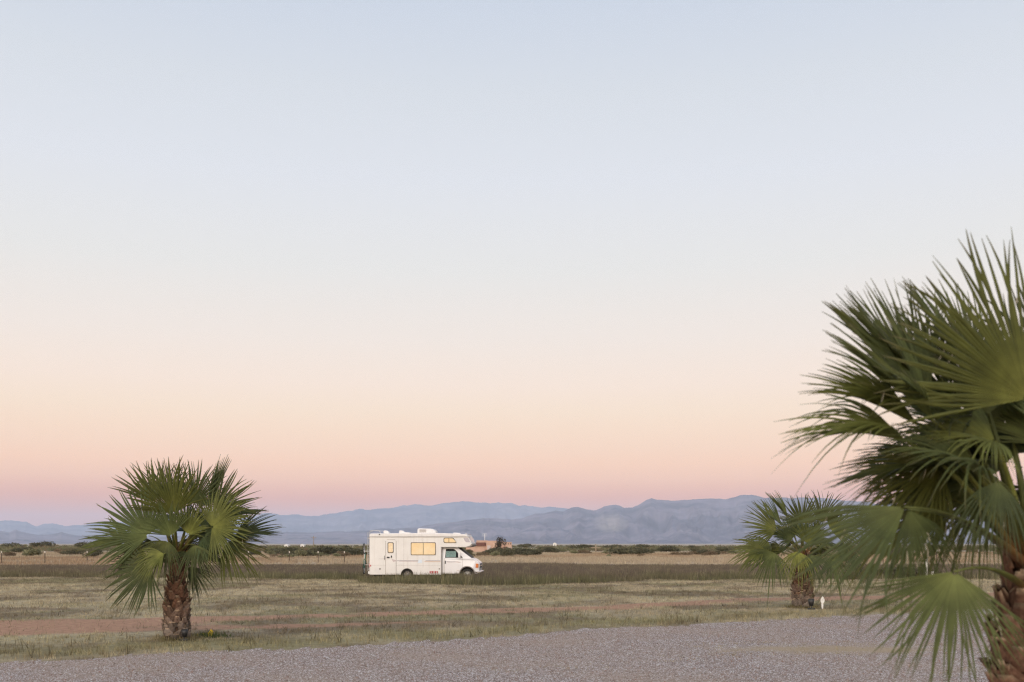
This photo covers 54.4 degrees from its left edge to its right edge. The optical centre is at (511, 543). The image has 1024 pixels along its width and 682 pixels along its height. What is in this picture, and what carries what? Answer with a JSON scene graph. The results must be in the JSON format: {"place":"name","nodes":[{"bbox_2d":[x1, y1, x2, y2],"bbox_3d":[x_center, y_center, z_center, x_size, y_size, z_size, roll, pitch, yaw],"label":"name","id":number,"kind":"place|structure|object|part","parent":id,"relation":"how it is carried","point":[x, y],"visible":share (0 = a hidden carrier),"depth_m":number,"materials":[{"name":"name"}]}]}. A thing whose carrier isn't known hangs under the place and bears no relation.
{"place":"outdoors","nodes":[
{"label":"outdoors","id":0,"kind":"place"},
{"bbox_2d":[0,501,566,536],"bbox_3d":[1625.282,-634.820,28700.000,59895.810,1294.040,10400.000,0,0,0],"label":"mountain range","id":1,"kind":"structure","parent":0,"point":[412,516],"depth_m":28671.68,"materials":[{"name":"stone"}]},
{"bbox_2d":[0,609,993,681],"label":"gravel lot","id":2,"kind":"structure","parent":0,"point":[777,647],"depth_m":18.70,"materials":[{"name":"grey gravel"}]},
{"bbox_2d":[0,495,995,543],"bbox_3d":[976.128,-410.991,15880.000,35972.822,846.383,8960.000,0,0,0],"label":"mountain ridge","id":3,"kind":"structure","parent":0,"point":[692,521],"depth_m":14803.54,"materials":[{"name":"stone"}]},
{"bbox_2d":[0,544,1000,662],"bbox_3d":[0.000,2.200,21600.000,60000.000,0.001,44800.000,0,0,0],"label":"ground","id":4,"kind":"structure","parent":0,"point":[63,623],"depth_m":30.88,"materials":[{"name":"soil"}]},
{"bbox_2d":[2,551,16,556],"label":"scrub bush","id":5,"kind":"object","parent":4,"relation":"on","point":[10,553],"visible":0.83,"depth_m":162.12,"materials":[{"name":"green plant"}]},
{"bbox_2d":[0,542,22,547],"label":"scrub bush","id":6,"kind":"object","parent":4,"relation":"on","point":[9,544],"visible":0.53,"depth_m":378.57,"materials":[{"name":"green plant"}]},
{"bbox_2d":[10,546,33,552],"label":"scrub bush","id":7,"kind":"object","parent":4,"relation":"on","point":[18,550],"visible":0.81,"depth_m":229.35,"materials":[{"name":"green plant"}]},
{"bbox_2d":[21,548,42,555],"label":"scrub bush","id":8,"kind":"object","parent":4,"relation":"on","point":[29,551],"visible":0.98,"depth_m":164.86,"materials":[{"name":"green plant"}]},
{"bbox_2d":[29,541,55,546],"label":"scrub bush","id":9,"kind":"object","parent":4,"relation":"on","point":[37,544],"visible":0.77,"depth_m":419.71,"materials":[{"name":"green plant"}]},
{"bbox_2d":[60,548,83,554],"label":"scrub bush","id":10,"kind":"object","parent":4,"relation":"on","point":[74,551],"visible":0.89,"depth_m":183.85,"materials":[{"name":"green plant"}]},
{"bbox_2d":[73,541,109,548],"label":"scrub bush","id":11,"kind":"object","parent":4,"relation":"on","point":[79,544],"visible":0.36,"depth_m":299.00,"materials":[{"name":"green plant"}]},
{"bbox_2d":[81,547,102,556],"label":"scrub bush","id":12,"kind":"object","parent":4,"relation":"on","point":[97,552],"visible":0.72,"depth_m":155.74,"materials":[{"name":"green plant"}]},
{"bbox_2d":[1,551,344,562],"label":"wire fence","id":13,"kind":"object","parent":4,"relation":"on","point":[87,556],"visible":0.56,"depth_m":111.97,"materials":[{"name":"beige"}]},
{"bbox_2d":[75,454,281,640],"bbox_3d":[-7.553,0.093,22.943,4.712,4.314,3.087,0,0,0],"label":"palm tree","id":14,"kind":"object","parent":4,"relation":"on","point":[213,530],"visible":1,"depth_m":22.23,"materials":[{"name":"green plant"}]},
{"bbox_2d":[180,629,187,640],"bbox_3d":[-7.396,2.080,22.499,0.180,0.280,0.155,0,0,0],"label":"garden spotlight","id":15,"kind":"object","parent":4,"relation":"on","point":[184,632],"visible":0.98,"depth_m":22.45,"materials":[{"name":"black metal"}]},
{"bbox_2d":[192,630,239,638],"bbox_3d":[-7.122,2.104,23.416,1.658,0.212,1.172,0,0,-11],"label":"flowering weed","id":16,"kind":"object","parent":4,"relation":"on","point":[209,633],"visible":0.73,"depth_m":23.38,"materials":[{"name":"green plant"}]},
{"bbox_2d":[263,547,303,553],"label":"scrub bush","id":17,"kind":"object","parent":4,"relation":"on","point":[285,549],"visible":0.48,"depth_m":190.35,"materials":[{"name":"green plant"}]},
{"bbox_2d":[278,554,296,557],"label":"scrub bush","id":18,"kind":"object","parent":4,"relation":"on","point":[287,555],"visible":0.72,"depth_m":149.80,"materials":[{"name":"green plant"}]},
{"bbox_2d":[280,550,295,554],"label":"scrub bush","id":19,"kind":"object","parent":4,"relation":"on","point":[284,552],"visible":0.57,"depth_m":162.25,"materials":[{"name":"green plant"}]},
{"bbox_2d":[294,550,309,556],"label":"scrub bush","id":20,"kind":"object","parent":4,"relation":"on","point":[303,553],"visible":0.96,"depth_m":159.61,"materials":[{"name":"green plant"}]},
{"bbox_2d":[311,552,329,556],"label":"scrub bush","id":21,"kind":"object","parent":4,"relation":"on","point":[317,554],"visible":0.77,"depth_m":164.76,"materials":[{"name":"green plant"}]},
{"bbox_2d":[312,545,355,553],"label":"scrub bush","id":22,"kind":"object","parent":4,"relation":"on","point":[326,549],"visible":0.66,"depth_m":178.67,"materials":[{"name":"green plant"}]},
{"bbox_2d":[344,549,368,554],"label":"scrub bush","id":23,"kind":"object","parent":4,"relation":"on","point":[354,552],"visible":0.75,"depth_m":173.99,"materials":[{"name":"green plant"}]},
{"bbox_2d":[364,528,483,577],"bbox_3d":[-5.216,0.650,59.145,6.942,3.100,2.417,0,0,4],"label":"camper van","id":24,"kind":"object","parent":4,"relation":"on","point":[424,550],"visible":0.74,"depth_m":58.06,"materials":[{"name":"white metal"}]},
{"bbox_2d":[363,544,368,573],"bbox_3d":[-8.728,0.890,58.747,0.512,1.812,0.956,0,0,3],"label":"bicycle","id":25,"kind":"object","parent":24,"relation":"attached to","point":[364,561],"visible":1,"depth_m":58.57,"materials":[{"name":"grey metal"}]},
{"bbox_3d":[-7.085,0.768,58.083,0.640,2.025,0.064,0,0,3],"label":"door","id":26,"kind":"part","parent":24,"relation":"part of","materials":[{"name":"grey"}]},
{"bbox_3d":[-5.174,0.300,57.986,1.460,0.740,0.021,0,0,3],"label":"window","id":27,"kind":"part","parent":24,"relation":"part of","materials":[{"name":"yellow glass"}]},
{"bbox_3d":[-3.617,-0.190,57.891,0.740,0.300,0.021,0,0,3],"label":"window","id":28,"kind":"part","parent":24,"relation":"part of","materials":[{"name":"yellow glass"}]},
{"bbox_2d":[476,551,489,555],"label":"scrub bush","id":29,"kind":"object","parent":4,"relation":"on","point":[481,553],"visible":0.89,"depth_m":171.35,"materials":[{"name":"green plant"}]},
{"bbox_2d":[466,540,511,551],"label":"adobe house","id":30,"kind":"structure","parent":4,"relation":"on","point":[482,545],"depth_m":264.65,"materials":[{"name":"pink"}]},
{"bbox_2d":[490,551,499,555],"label":"scrub bush","id":31,"kind":"object","parent":4,"relation":"on","point":[495,553],"visible":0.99,"depth_m":161.07,"materials":[{"name":"green plant"}]},
{"bbox_2d":[0,544,996,551],"bbox_3d":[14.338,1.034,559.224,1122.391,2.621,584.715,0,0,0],"label":"scrub","id":32,"kind":"object","parent":4,"relation":"on","point":[69,547],"visible":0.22,"depth_m":337.24,"materials":[{"name":"green plant"}]},
{"bbox_2d":[487,547,511,550],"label":"scrub bush","id":33,"kind":"object","parent":4,"relation":"on","point":[494,548],"visible":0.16,"depth_m":189.78,"materials":[{"name":"green plant"}]},
{"bbox_2d":[0,574,1000,677],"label":"short grass","id":34,"kind":"structure","parent":4,"relation":"on","point":[355,602],"depth_m":35.17,"materials":[{"name":"plant"}]},
{"bbox_2d":[495,537,506,547],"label":"tree","id":35,"kind":"object","parent":4,"relation":"on","point":[498,543],"visible":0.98,"depth_m":254.78,"materials":[{"name":"green plant"}]},
{"bbox_2d":[493,548,514,555],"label":"scrub bush","id":36,"kind":"object","parent":4,"relation":"on","point":[507,551],"visible":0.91,"depth_m":163.71,"materials":[{"name":"green plant"}]},
{"bbox_2d":[512,551,531,555],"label":"scrub bush","id":37,"kind":"object","parent":4,"relation":"on","point":[526,553],"visible":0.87,"depth_m":174.03,"materials":[{"name":"green plant"}]},
{"bbox_2d":[516,543,530,547],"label":"scrub bush","id":38,"kind":"object","parent":4,"relation":"on","point":[525,545],"visible":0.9,"depth_m":518.18,"materials":[{"name":"green plant"}]},
{"bbox_2d":[513,547,541,554],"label":"scrub bush","id":39,"kind":"object","parent":4,"relation":"on","point":[536,551],"visible":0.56,"depth_m":178.82,"materials":[{"name":"green plant"}]},
{"bbox_2d":[541,547,559,552],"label":"scrub bush","id":40,"kind":"object","parent":4,"relation":"on","point":[550,550],"visible":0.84,"depth_m":229.02,"materials":[{"name":"green plant"}]},
{"bbox_2d":[558,548,567,552],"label":"scrub bush","id":41,"kind":"object","parent":4,"relation":"on","point":[563,550],"visible":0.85,"depth_m":232.09,"materials":[{"name":"green plant"}]},
{"bbox_2d":[570,544,593,548],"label":"scrub bush","id":42,"kind":"object","parent":4,"relation":"on","point":[579,546],"visible":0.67,"depth_m":330.07,"materials":[{"name":"green plant"}]},
{"bbox_2d":[578,550,591,553],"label":"scrub bush","id":43,"kind":"object","parent":4,"relation":"on","point":[583,551],"visible":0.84,"depth_m":203.47,"materials":[{"name":"green plant"}]},
{"bbox_2d":[603,544,621,547],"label":"scrub bush","id":44,"kind":"object","parent":4,"relation":"on","point":[611,546],"visible":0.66,"depth_m":338.86,"materials":[{"name":"green plant"}]},
{"bbox_2d":[605,547,635,554],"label":"scrub bush","id":45,"kind":"object","parent":4,"relation":"on","point":[622,550],"visible":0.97,"depth_m":188.58,"materials":[{"name":"green plant"}]},
{"bbox_2d":[635,544,651,547],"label":"scrub bush","id":46,"kind":"object","parent":4,"relation":"on","point":[642,545],"visible":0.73,"depth_m":419.52,"materials":[{"name":"green plant"}]},
{"bbox_2d":[633,547,655,553],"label":"scrub bush","id":47,"kind":"object","parent":4,"relation":"on","point":[640,551],"visible":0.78,"depth_m":194.50,"materials":[{"name":"green plant"}]},
{"bbox_2d":[656,545,679,551],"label":"scrub bush","id":48,"kind":"object","parent":4,"relation":"on","point":[668,548],"visible":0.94,"depth_m":238.67,"materials":[{"name":"green plant"}]},
{"bbox_2d":[667,552,691,554],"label":"scrub bush","id":49,"kind":"object","parent":4,"relation":"on","point":[678,553],"visible":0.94,"depth_m":179.28,"materials":[{"name":"green plant"}]},
{"bbox_2d":[690,546,706,550],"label":"scrub bush","id":50,"kind":"object","parent":4,"relation":"on","point":[694,548],"visible":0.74,"depth_m":229.16,"materials":[{"name":"green plant"}]},
{"bbox_2d":[696,549,719,554],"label":"scrub bush","id":51,"kind":"object","parent":4,"relation":"on","point":[702,551],"visible":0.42,"depth_m":184.26,"materials":[{"name":"green plant"}]},
{"bbox_2d":[701,550,717,555],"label":"scrub bush","id":52,"kind":"object","parent":4,"relation":"on","point":[708,553],"visible":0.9,"depth_m":170.22,"materials":[{"name":"green plant"}]},
{"bbox_2d":[715,546,744,551],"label":"scrub bush","id":53,"kind":"object","parent":4,"relation":"on","point":[724,548],"visible":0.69,"depth_m":238.90,"materials":[{"name":"green plant"}]},
{"bbox_2d":[728,490,870,607],"bbox_3d":[9.784,0.243,34.319,5.020,4.273,3.225,0,0,0],"label":"palm tree","id":54,"kind":"object","parent":4,"relation":"on","point":[756,547],"visible":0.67,"depth_m":33.64,"materials":[{"name":"green plant"}]},
{"bbox_2d":[807,599,814,609],"bbox_3d":[9.996,2.034,33.265,0.243,0.371,0.202,0,0,0],"label":"garden spotlight","id":55,"kind":"object","parent":4,"relation":"on","point":[811,602],"visible":0.94,"depth_m":33.19,"materials":[{"name":"black metal"}]},
{"bbox_2d":[820,596,824,608],"bbox_3d":[10.461,1.996,33.552,0.136,0.469,0.042,0,0,0],"label":"marker stake","id":56,"kind":"object","parent":4,"relation":"on","point":[822,600],"visible":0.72,"depth_m":33.53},
{"bbox_2d":[841,570,856,579],"bbox_3d":[20.367,1.891,60.028,1.163,0.679,1.320,0,0,27],"label":"shrub","id":57,"kind":"object","parent":4,"relation":"on","point":[848,576],"visible":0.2,"depth_m":59.90,"materials":[{"name":"green plant"}]},
{"bbox_2d":[876,566,894,576],"bbox_3d":[23.544,1.829,63.311,1.584,0.815,1.396,0,0,1],"label":"shrub","id":58,"kind":"object","parent":4,"relation":"on","point":[883,571],"visible":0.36,"depth_m":63.05,"materials":[{"name":"green plant"}]},
{"bbox_2d":[770,227,1023,681],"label":"palm tree","id":59,"kind":"object","parent":4,"relation":"on","point":[953,455],"visible":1,"depth_m":6.81,"materials":[{"name":"green plant"}]},
{"bbox_2d":[906,568,928,576],"bbox_3d":[25.348,1.849,62.291,1.496,0.769,1.318,0,0,-17],"label":"shrub","id":60,"kind":"object","parent":4,"relation":"on","point":[916,572],"visible":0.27,"depth_m":62.05,"materials":[{"name":"green plant"}]},
{"bbox_2d":[0,561,1001,585],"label":"tall grass","id":61,"kind":"structure","parent":0,"point":[518,573],"depth_m":64.49,"materials":[{"name":"plant"}]},
{"bbox_2d":[0,551,1001,565],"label":"straw grass","id":62,"kind":"structure","parent":0,"point":[588,558],"depth_m":131.91,"materials":[{"name":"beige plant"}]},
{"bbox_2d":[0,0,1023,525],"label":"sky","id":63,"kind":"structure","parent":0,"point":[352,254],"materials":[{"name":"blue"}]}
]}

